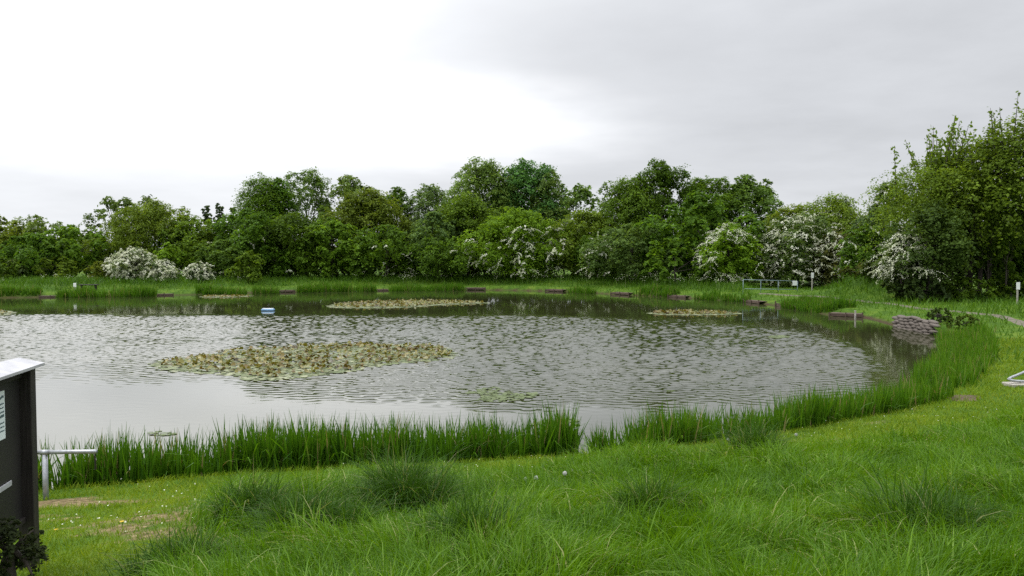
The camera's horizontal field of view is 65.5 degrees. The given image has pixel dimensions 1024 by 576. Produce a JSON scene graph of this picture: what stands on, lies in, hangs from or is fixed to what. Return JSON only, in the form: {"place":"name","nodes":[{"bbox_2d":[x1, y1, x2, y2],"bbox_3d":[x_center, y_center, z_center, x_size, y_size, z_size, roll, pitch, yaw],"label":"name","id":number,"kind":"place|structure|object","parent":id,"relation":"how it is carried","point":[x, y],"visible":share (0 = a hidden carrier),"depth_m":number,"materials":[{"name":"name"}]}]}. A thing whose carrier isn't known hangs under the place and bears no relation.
{"place":"outdoors","nodes":[
{"label":"outdoors","id":0,"kind":"place"},
{"bbox_2d":[0,290,940,489],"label":"water","id":1,"kind":"structure","parent":0,"point":[604,359],"depth_m":31.32,"materials":[{"name":"liquid"}]},
{"bbox_2d":[201,294,248,297],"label":"water lily","id":2,"kind":"object","parent":1,"relation":"on","point":[224,296],"visible":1,"depth_m":78.24,"materials":[{"name":"green plant"}]},
{"bbox_2d":[148,340,455,380],"bbox_3d":[-7.766,2.621,31.493,8.840,0.251,11.610,2,3,43],"label":"water lily","id":3,"kind":"object","parent":1,"relation":"on","point":[277,362],"visible":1,"depth_m":30.34,"materials":[{"name":"green plant"}]},
{"bbox_2d":[329,298,483,308],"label":"water lily","id":4,"kind":"object","parent":1,"relation":"on","point":[411,302],"visible":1,"depth_m":65.81,"materials":[{"name":"green plant"}]},
{"bbox_2d":[465,387,539,401],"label":"water lily","id":5,"kind":"object","parent":1,"relation":"on","point":[503,396],"visible":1,"depth_m":22.76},
{"bbox_2d":[646,309,742,314],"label":"water lily","id":6,"kind":"object","parent":1,"relation":"on","point":[686,312],"visible":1,"depth_m":55.18,"materials":[{"name":"green plant"}]},
{"bbox_2d":[0,265,1023,575],"bbox_3d":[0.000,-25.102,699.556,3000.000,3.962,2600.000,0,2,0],"label":"ground","id":7,"kind":"structure","parent":0,"point":[86,501],"depth_m":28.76,"materials":[{"name":"plant"}]},
{"bbox_2d":[0,256,19,280],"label":"shrub","id":8,"kind":"object","parent":7,"relation":"on","point":[10,270],"visible":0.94,"depth_m":87.95,"materials":[{"name":"green plant"}]},
{"bbox_2d":[0,216,27,257],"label":"tree","id":9,"kind":"object","parent":7,"relation":"on","point":[6,234],"visible":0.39,"depth_m":95.82,"materials":[{"name":"green plant"}]},
{"bbox_2d":[2,258,32,278],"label":"shrub","id":10,"kind":"object","parent":7,"relation":"on","point":[20,270],"visible":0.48,"depth_m":91.72,"materials":[{"name":"green plant"}]},
{"bbox_2d":[0,284,43,296],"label":"reeds","id":11,"kind":"object","parent":7,"relation":"on","point":[10,290],"visible":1,"depth_m":76.99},
{"bbox_2d":[0,358,44,570],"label":"noticeboard","id":12,"kind":"object","parent":7,"relation":"on","point":[19,499],"visible":0.99,"depth_m":6.89,"materials":[{"name":"wood"}]},
{"bbox_2d":[0,516,49,575],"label":"shrub","id":13,"kind":"object","parent":7,"relation":"on","point":[11,553],"visible":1,"depth_m":6.28,"materials":[{"name":"green plant"}]},
{"bbox_2d":[0,232,75,277],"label":"tree","id":14,"kind":"object","parent":7,"relation":"on","point":[24,240],"visible":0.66,"depth_m":92.75,"materials":[{"name":"green plant"}]},
{"bbox_2d":[5,214,93,248],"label":"tree","id":15,"kind":"object","parent":7,"relation":"on","point":[35,226],"visible":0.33,"depth_m":107.05,"materials":[{"name":"green plant"}]},
{"bbox_2d":[32,256,87,278],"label":"shrub","id":16,"kind":"object","parent":7,"relation":"on","point":[70,267],"visible":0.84,"depth_m":92.10,"materials":[{"name":"green plant"}]},
{"bbox_2d":[20,224,109,277],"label":"tree","id":17,"kind":"object","parent":7,"relation":"on","point":[70,237],"visible":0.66,"depth_m":95.66,"materials":[{"name":"green plant"}]},
{"bbox_2d":[37,449,97,499],"bbox_3d":[-6.871,2.991,12.130,1.108,1.074,0.086,0,2,0],"label":"handrail","id":18,"kind":"object","parent":7,"relation":"on","point":[45,454],"visible":0.81,"depth_m":12.09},
{"bbox_2d":[56,229,115,276],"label":"shrub","id":19,"kind":"object","parent":7,"relation":"on","point":[82,235],"visible":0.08,"depth_m":104.47,"materials":[{"name":"green plant"}]},
{"bbox_2d":[84,261,112,279],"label":"shrub","id":20,"kind":"object","parent":7,"relation":"on","point":[101,271],"visible":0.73,"depth_m":89.50,"materials":[{"name":"green plant"}]},
{"bbox_2d":[54,284,157,297],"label":"reeds","id":21,"kind":"object","parent":7,"relation":"on","point":[122,292],"visible":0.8,"depth_m":77.86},
{"bbox_2d":[78,196,148,239],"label":"tree","id":22,"kind":"object","parent":7,"relation":"on","point":[117,204],"visible":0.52,"depth_m":104.80,"materials":[{"name":"green plant"}]},
{"bbox_2d":[101,246,158,280],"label":"hawthorn","id":23,"kind":"object","parent":7,"relation":"on","point":[135,258],"visible":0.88,"depth_m":88.77,"materials":[{"name":"white plant"}]},
{"bbox_2d":[129,194,158,237],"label":"tree","id":24,"kind":"object","parent":7,"relation":"on","point":[146,199],"visible":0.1,"depth_m":106.30,"materials":[{"name":"green plant"}]},
{"bbox_2d":[77,197,217,274],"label":"tree","id":25,"kind":"object","parent":7,"relation":"on","point":[158,215],"visible":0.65,"depth_m":99.40,"materials":[{"name":"green plant"}]},
{"bbox_2d":[142,259,182,281],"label":"hawthorn","id":26,"kind":"object","parent":7,"relation":"on","point":[167,267],"visible":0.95,"depth_m":87.89,"materials":[{"name":"white plant"}]},
{"bbox_2d":[142,242,197,277],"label":"shrub","id":27,"kind":"object","parent":7,"relation":"on","point":[167,254],"visible":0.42,"depth_m":94.65,"materials":[{"name":"green plant"}]},
{"bbox_2d":[90,512,261,575],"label":"grass tussock","id":28,"kind":"object","parent":7,"relation":"on","point":[170,545],"depth_m":6.24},
{"bbox_2d":[148,212,232,275],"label":"tree","id":29,"kind":"object","parent":7,"relation":"on","point":[184,242],"visible":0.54,"depth_m":98.24,"materials":[{"name":"green plant"}]},
{"bbox_2d":[182,261,214,281],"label":"hawthorn","id":30,"kind":"object","parent":7,"relation":"on","point":[199,270],"visible":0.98,"depth_m":89.64,"materials":[{"name":"white plant"}]},
{"bbox_2d":[200,205,212,230],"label":"poplar tree","id":31,"kind":"object","parent":7,"relation":"on","point":[206,214],"visible":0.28,"depth_m":149.27,"materials":[{"name":"green plant"}]},
{"bbox_2d":[212,203,227,232],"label":"poplar tree","id":32,"kind":"object","parent":7,"relation":"on","point":[219,209],"visible":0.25,"depth_m":149.29,"materials":[{"name":"green plant"}]},
{"bbox_2d":[188,237,254,278],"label":"shrub","id":33,"kind":"object","parent":7,"relation":"on","point":[223,261],"visible":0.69,"depth_m":94.31,"materials":[{"name":"green plant"}]},
{"bbox_2d":[195,283,248,294],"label":"reeds","id":34,"kind":"object","parent":7,"relation":"on","point":[210,289],"visible":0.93,"depth_m":83.53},
{"bbox_2d":[160,456,319,530],"bbox_3d":[-2.858,2.245,8.708,1.894,0.845,1.991,0,2,0],"label":"grass tussock","id":35,"kind":"object","parent":7,"relation":"on","point":[254,492],"depth_m":8.67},
{"bbox_2d":[224,250,264,282],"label":"shrub","id":36,"kind":"object","parent":7,"relation":"on","point":[252,270],"visible":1,"depth_m":91.42,"materials":[{"name":"green plant"}]},
{"bbox_2d":[207,207,295,278],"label":"tree","id":37,"kind":"object","parent":7,"relation":"on","point":[250,235],"visible":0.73,"depth_m":97.18,"materials":[{"name":"green plant"}]},
{"bbox_2d":[230,171,293,274],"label":"tree","id":38,"kind":"object","parent":7,"relation":"on","point":[256,203],"visible":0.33,"depth_m":104.45,"materials":[{"name":"green plant"}]},
{"bbox_2d":[250,284,280,293],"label":"reeds","id":39,"kind":"object","parent":7,"relation":"on","point":[263,290],"visible":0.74,"depth_m":84.67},
{"bbox_2d":[261,177,300,275],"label":"tree","id":40,"kind":"object","parent":7,"relation":"on","point":[284,191],"visible":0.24,"depth_m":105.94,"materials":[{"name":"green plant"}]},
{"bbox_2d":[251,212,338,277],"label":"tree","id":41,"kind":"object","parent":7,"relation":"on","point":[300,228],"visible":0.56,"depth_m":98.67,"materials":[{"name":"green plant"}]},
{"bbox_2d":[203,466,403,538],"bbox_3d":[-2.031,2.115,7.787,2.214,0.844,1.957,-1,3,-23],"label":"grass tussock","id":42,"kind":"object","parent":7,"relation":"on","point":[334,508],"depth_m":7.70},
{"bbox_2d":[280,166,335,275],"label":"tree","id":43,"kind":"object","parent":7,"relation":"on","point":[314,183],"visible":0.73,"depth_m":109.32,"materials":[{"name":"green plant"}]},
{"bbox_2d":[37,396,593,489],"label":"reeds","id":44,"kind":"object","parent":7,"relation":"on","point":[268,446],"visible":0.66,"depth_m":14.41,"materials":[{"name":"plant"}]},
{"bbox_2d":[285,217,386,279],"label":"tree","id":45,"kind":"object","parent":7,"relation":"on","point":[337,227],"visible":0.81,"depth_m":98.12,"materials":[{"name":"green plant"}]},
{"bbox_2d":[296,281,379,292],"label":"reeds","id":46,"kind":"object","parent":7,"relation":"on","point":[339,287],"visible":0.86,"depth_m":88.85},
{"bbox_2d":[309,174,378,274],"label":"tree","id":47,"kind":"object","parent":7,"relation":"on","point":[348,186],"visible":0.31,"depth_m":111.01,"materials":[{"name":"green plant"}]},
{"bbox_2d":[0,269,732,287],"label":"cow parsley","id":48,"kind":"object","parent":7,"relation":"on","point":[543,277],"visible":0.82,"depth_m":88.13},
{"bbox_2d":[318,185,415,275],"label":"tree","id":49,"kind":"object","parent":7,"relation":"on","point":[369,201],"visible":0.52,"depth_m":104.43,"materials":[{"name":"green plant"}]},
{"bbox_2d":[344,224,422,278],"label":"tree","id":50,"kind":"object","parent":7,"relation":"on","point":[380,261],"visible":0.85,"depth_m":98.97,"materials":[{"name":"green plant"}]},
{"bbox_2d":[382,186,415,273],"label":"tree","id":51,"kind":"object","parent":7,"relation":"on","point":[396,191],"visible":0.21,"depth_m":110.69,"materials":[{"name":"green plant"}]},
{"bbox_2d":[298,432,520,516],"bbox_3d":[-1.226,2.128,9.409,2.801,1.215,2.746,0,2,0],"label":"grass tussock","id":52,"kind":"object","parent":7,"relation":"on","point":[417,481],"depth_m":9.27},
{"bbox_2d":[387,282,467,291],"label":"reeds","id":53,"kind":"object","parent":7,"relation":"on","point":[443,287],"visible":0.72,"depth_m":91.32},
{"bbox_2d":[396,235,470,279],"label":"tree","id":54,"kind":"object","parent":7,"relation":"on","point":[454,263],"visible":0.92,"depth_m":98.47,"materials":[{"name":"green plant"}]},
{"bbox_2d":[405,183,462,272],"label":"tree","id":55,"kind":"object","parent":7,"relation":"on","point":[428,195],"visible":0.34,"depth_m":109.35,"materials":[{"name":"green plant"}]},
{"bbox_2d":[405,211,466,277],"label":"tree","id":56,"kind":"object","parent":7,"relation":"on","point":[421,230],"visible":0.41,"depth_m":102.55,"materials":[{"name":"green plant"}]},
{"bbox_2d":[376,462,555,554],"bbox_3d":[-0.411,1.904,6.762,1.922,0.962,2.076,0,2,0],"label":"grass tussock","id":57,"kind":"object","parent":7,"relation":"on","point":[459,514],"depth_m":6.77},
{"bbox_2d":[420,187,521,277],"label":"tree","id":58,"kind":"object","parent":7,"relation":"on","point":[469,212],"visible":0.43,"depth_m":104.43,"materials":[{"name":"green plant"}]},
{"bbox_2d":[434,156,529,275],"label":"tree","id":59,"kind":"object","parent":7,"relation":"on","point":[489,172],"visible":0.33,"depth_m":110.93,"materials":[{"name":"green plant"}]},
{"bbox_2d":[0,262,1023,365],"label":"bank grass","id":60,"kind":"structure","parent":7,"relation":"on","point":[39,281],"depth_m":84.06,"materials":[{"name":"plant"}]},
{"bbox_2d":[447,206,583,279],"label":"hawthorn","id":61,"kind":"object","parent":7,"relation":"on","point":[522,231],"visible":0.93,"depth_m":98.38,"materials":[{"name":"green plant"}]},
{"bbox_2d":[485,157,581,273],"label":"tree","id":62,"kind":"object","parent":7,"relation":"on","point":[527,170],"visible":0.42,"depth_m":111.55,"materials":[{"name":"green plant"}]},
{"bbox_2d":[526,169,574,273],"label":"tree","id":63,"kind":"object","parent":7,"relation":"on","point":[551,182],"visible":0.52,"depth_m":110.52,"materials":[{"name":"green plant"}]},
{"bbox_2d":[114,400,1023,575],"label":"long grass","id":64,"kind":"structure","parent":7,"relation":"on","point":[738,525],"depth_m":6.81,"materials":[{"name":"plant"}]},
{"bbox_2d":[548,183,605,274],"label":"tree","id":65,"kind":"object","parent":7,"relation":"on","point":[579,194],"visible":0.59,"depth_m":109.02,"materials":[{"name":"green plant"}]},
{"bbox_2d":[566,286,596,293],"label":"reeds","id":66,"kind":"object","parent":7,"relation":"on","point":[586,290],"visible":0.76,"depth_m":85.74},
{"bbox_2d":[548,208,620,278],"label":"tree","id":67,"kind":"object","parent":7,"relation":"on","point":[581,221],"visible":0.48,"depth_m":98.93,"materials":[{"name":"green plant"}]},
{"bbox_2d":[569,227,626,278],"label":"tree","id":68,"kind":"object","parent":7,"relation":"on","point":[587,240],"visible":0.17,"depth_m":96.95,"materials":[{"name":"green plant"}]},
{"bbox_2d":[579,417,664,452],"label":"reeds","id":69,"kind":"object","parent":7,"relation":"on","point":[600,437],"visible":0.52,"depth_m":15.83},
{"bbox_2d":[575,222,680,281],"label":"willow","id":70,"kind":"object","parent":7,"relation":"on","point":[628,264],"visible":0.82,"depth_m":90.82,"materials":[{"name":"green plant"}]},
{"bbox_2d":[588,175,672,274],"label":"tree","id":71,"kind":"object","parent":7,"relation":"on","point":[621,191],"visible":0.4,"depth_m":101.08,"materials":[{"name":"green plant"}]},
{"bbox_2d":[574,453,720,518],"bbox_3d":[1.512,2.013,8.137,1.848,0.783,1.510,-2,3,-37],"label":"grass tussock","id":72,"kind":"object","parent":7,"relation":"on","point":[650,489],"depth_m":7.99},
{"bbox_2d":[632,284,680,296],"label":"reeds","id":73,"kind":"object","parent":7,"relation":"on","point":[652,290],"visible":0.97,"depth_m":79.18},
{"bbox_2d":[618,157,709,270],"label":"tree","id":74,"kind":"object","parent":7,"relation":"on","point":[664,178],"visible":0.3,"depth_m":101.93,"materials":[{"name":"green plant"}]},
{"bbox_2d":[637,237,716,282],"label":"sycamore","id":75,"kind":"object","parent":7,"relation":"on","point":[658,263],"visible":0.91,"depth_m":84.50,"materials":[{"name":"green plant"}]},
{"bbox_2d":[633,190,765,280],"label":"sycamore","id":76,"kind":"object","parent":7,"relation":"on","point":[691,213],"visible":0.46,"depth_m":88.68,"materials":[{"name":"green plant"}]},
{"bbox_2d":[674,175,745,276],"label":"tree","id":77,"kind":"object","parent":7,"relation":"on","point":[712,189],"visible":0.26,"depth_m":102.27,"materials":[{"name":"green plant"}]},
{"bbox_2d":[682,222,764,284],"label":"hawthorn","id":78,"kind":"object","parent":7,"relation":"on","point":[721,235],"visible":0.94,"depth_m":83.85,"materials":[{"name":"green plant"}]},
{"bbox_2d":[690,289,756,302],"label":"reeds","id":79,"kind":"object","parent":7,"relation":"on","point":[712,295],"visible":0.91,"depth_m":71.30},
{"bbox_2d":[673,406,819,455],"bbox_3d":[3.964,2.388,12.963,2.545,1.103,2.404,-1,3,-25],"label":"grass tussock","id":80,"kind":"object","parent":7,"relation":"on","point":[756,433],"depth_m":12.98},
{"bbox_2d":[710,174,783,281],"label":"tree","id":81,"kind":"object","parent":7,"relation":"on","point":[752,195],"visible":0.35,"depth_m":101.11,"materials":[{"name":"green plant"}]},
{"bbox_2d":[609,371,956,447],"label":"reeds","id":82,"kind":"object","parent":7,"relation":"on","point":[807,412],"visible":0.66,"depth_m":17.67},
{"bbox_2d":[758,203,821,283],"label":"tree","id":83,"kind":"object","parent":7,"relation":"on","point":[786,211],"visible":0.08,"depth_m":91.74,"materials":[{"name":"green plant"}]},
{"bbox_2d":[748,210,847,287],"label":"hawthorn","id":84,"kind":"object","parent":7,"relation":"on","point":[788,239],"visible":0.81,"depth_m":83.56,"materials":[{"name":"white plant"}]},
{"bbox_2d":[777,293,857,312],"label":"reeds","id":85,"kind":"object","parent":7,"relation":"on","point":[813,302],"visible":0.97,"depth_m":56.88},
{"bbox_2d":[796,228,856,287],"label":"hawthorn","id":86,"kind":"object","parent":7,"relation":"on","point":[828,271],"visible":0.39,"depth_m":81.81,"materials":[{"name":"white plant"}]},
{"bbox_2d":[776,191,885,284],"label":"tree","id":87,"kind":"object","parent":7,"relation":"on","point":[843,217],"visible":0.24,"depth_m":88.38,"materials":[{"name":"green plant"}]},
{"bbox_2d":[829,312,862,317],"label":"fishing platform","id":88,"kind":"structure","parent":7,"relation":"on","point":[845,314],"depth_m":52.34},
{"bbox_2d":[839,262,878,277],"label":"shrub","id":89,"kind":"object","parent":7,"relation":"on","point":[845,270],"visible":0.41,"depth_m":67.94,"materials":[{"name":"green plant"}]},
{"bbox_2d":[832,222,888,279],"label":"tree","id":90,"kind":"object","parent":7,"relation":"on","point":[853,253],"visible":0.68,"depth_m":73.33,"materials":[{"name":"green plant"}]},
{"bbox_2d":[857,257,891,279],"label":"shrub","id":91,"kind":"object","parent":7,"relation":"on","point":[864,271],"visible":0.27,"depth_m":66.27,"materials":[{"name":"green plant"}]},
{"bbox_2d":[847,182,911,265],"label":"tree","id":92,"kind":"object","parent":7,"relation":"on","point":[867,219],"visible":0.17,"depth_m":75.21,"materials":[{"name":"green plant"}]},
{"bbox_2d":[864,226,950,299],"bbox_3d":[29.623,-1.687,59.581,5.611,5.985,5.798,0,2,0],"label":"hawthorn","id":93,"kind":"object","parent":7,"relation":"on","point":[893,272],"visible":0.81,"depth_m":59.65,"materials":[{"name":"white plant"}]},
{"bbox_2d":[793,437,1023,544],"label":"grass tussock","id":94,"kind":"object","parent":7,"relation":"on","point":[921,503],"depth_m":6.67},
{"bbox_2d":[892,315,940,333],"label":"sandbag wall","id":95,"kind":"structure","parent":7,"relation":"on","point":[917,324],"depth_m":42.42,"materials":[{"name":"fabric"}]},
{"bbox_2d":[894,275,952,301],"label":"shrub","id":96,"kind":"object","parent":7,"relation":"on","point":[919,292],"visible":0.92,"depth_m":58.38,"materials":[{"name":"green plant"}]},
{"bbox_2d":[882,200,980,299],"bbox_3d":[31.500,-2.737,59.513,6.966,7.770,7.672,0,2,0],"label":"tree","id":97,"kind":"object","parent":7,"relation":"on","point":[942,250],"visible":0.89,"depth_m":58.49,"materials":[{"name":"green plant"}]},
{"bbox_2d":[856,115,1009,288],"bbox_3d":[33.874,-6.711,63.849,12.219,13.546,10.965,0,2,0],"label":"tree","id":98,"kind":"object","parent":7,"relation":"on","point":[932,164],"visible":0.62,"depth_m":62.66,"materials":[{"name":"green plant"}]},
{"bbox_2d":[926,307,953,322],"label":"shrub","id":99,"kind":"object","parent":7,"relation":"on","point":[932,316],"visible":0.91,"depth_m":42.47,"materials":[{"name":"green plant"}]},
{"bbox_2d":[895,318,1006,390],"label":"reeds","id":100,"kind":"object","parent":7,"relation":"on","point":[963,355],"visible":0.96,"depth_m":27.00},
{"bbox_2d":[945,314,981,329],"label":"shrub","id":101,"kind":"object","parent":7,"relation":"on","point":[958,320],"visible":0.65,"depth_m":38.48,"materials":[{"name":"green plant"}]},
{"bbox_2d":[909,128,1023,296],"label":"tree","id":102,"kind":"object","parent":7,"relation":"on","point":[963,166],"visible":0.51,"depth_m":60.27,"materials":[{"name":"green plant"}]},
{"bbox_2d":[934,276,1002,300],"bbox_3d":[33.809,0.156,59.172,3.927,2.093,4.825,0,2,0],"label":"shrub","id":103,"kind":"object","parent":7,"relation":"on","point":[969,291],"visible":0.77,"depth_m":58.33,"materials":[{"name":"green plant"}]},
{"bbox_2d":[916,216,1023,293],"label":"tree","id":104,"kind":"object","parent":7,"relation":"on","point":[997,273],"visible":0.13,"depth_m":65.08,"materials":[{"name":"green plant"}]},
{"bbox_2d":[935,91,1023,255],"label":"tree","id":105,"kind":"object","parent":7,"relation":"on","point":[1012,141],"visible":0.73,"depth_m":58.99,"materials":[{"name":"green plant"}]},
{"bbox_2d":[973,237,997,298],"bbox_3d":[35.986,-1.431,60.427,1.786,5.090,1.367,0,2,0],"label":"sapling","id":106,"kind":"object","parent":7,"relation":"on","point":[980,263],"visible":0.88,"depth_m":60.43,"materials":[{"name":"green plant"}]},
{"bbox_2d":[973,200,1023,295],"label":"tree","id":107,"kind":"object","parent":7,"relation":"on","point":[1018,265],"visible":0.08,"depth_m":65.48,"materials":[{"name":"green plant"}]},
{"bbox_2d":[986,270,1023,299],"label":"shrub","id":108,"kind":"object","parent":7,"relation":"on","point":[1010,287],"visible":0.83,"depth_m":59.87,"materials":[{"name":"green plant"}]},
{"bbox_2d":[996,229,1022,294],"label":"sapling","id":109,"kind":"object","parent":7,"relation":"on","point":[1011,265],"visible":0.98,"depth_m":59.31,"materials":[{"name":"green plant"}]},
{"bbox_2d":[1002,371,1023,387],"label":"tube hoop","id":110,"kind":"object","parent":7,"relation":"on","point":[1013,381],"visible":0.94,"depth_m":22.04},
{"bbox_2d":[0,0,1023,248],"label":"sky","id":111,"kind":"structure","parent":0,"point":[178,103],"materials":[{"name":"white"}]},
{"bbox_2d":[759,293,1023,326],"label":"path","id":112,"kind":"structure","parent":0,"point":[1013,320],"depth_m":48.74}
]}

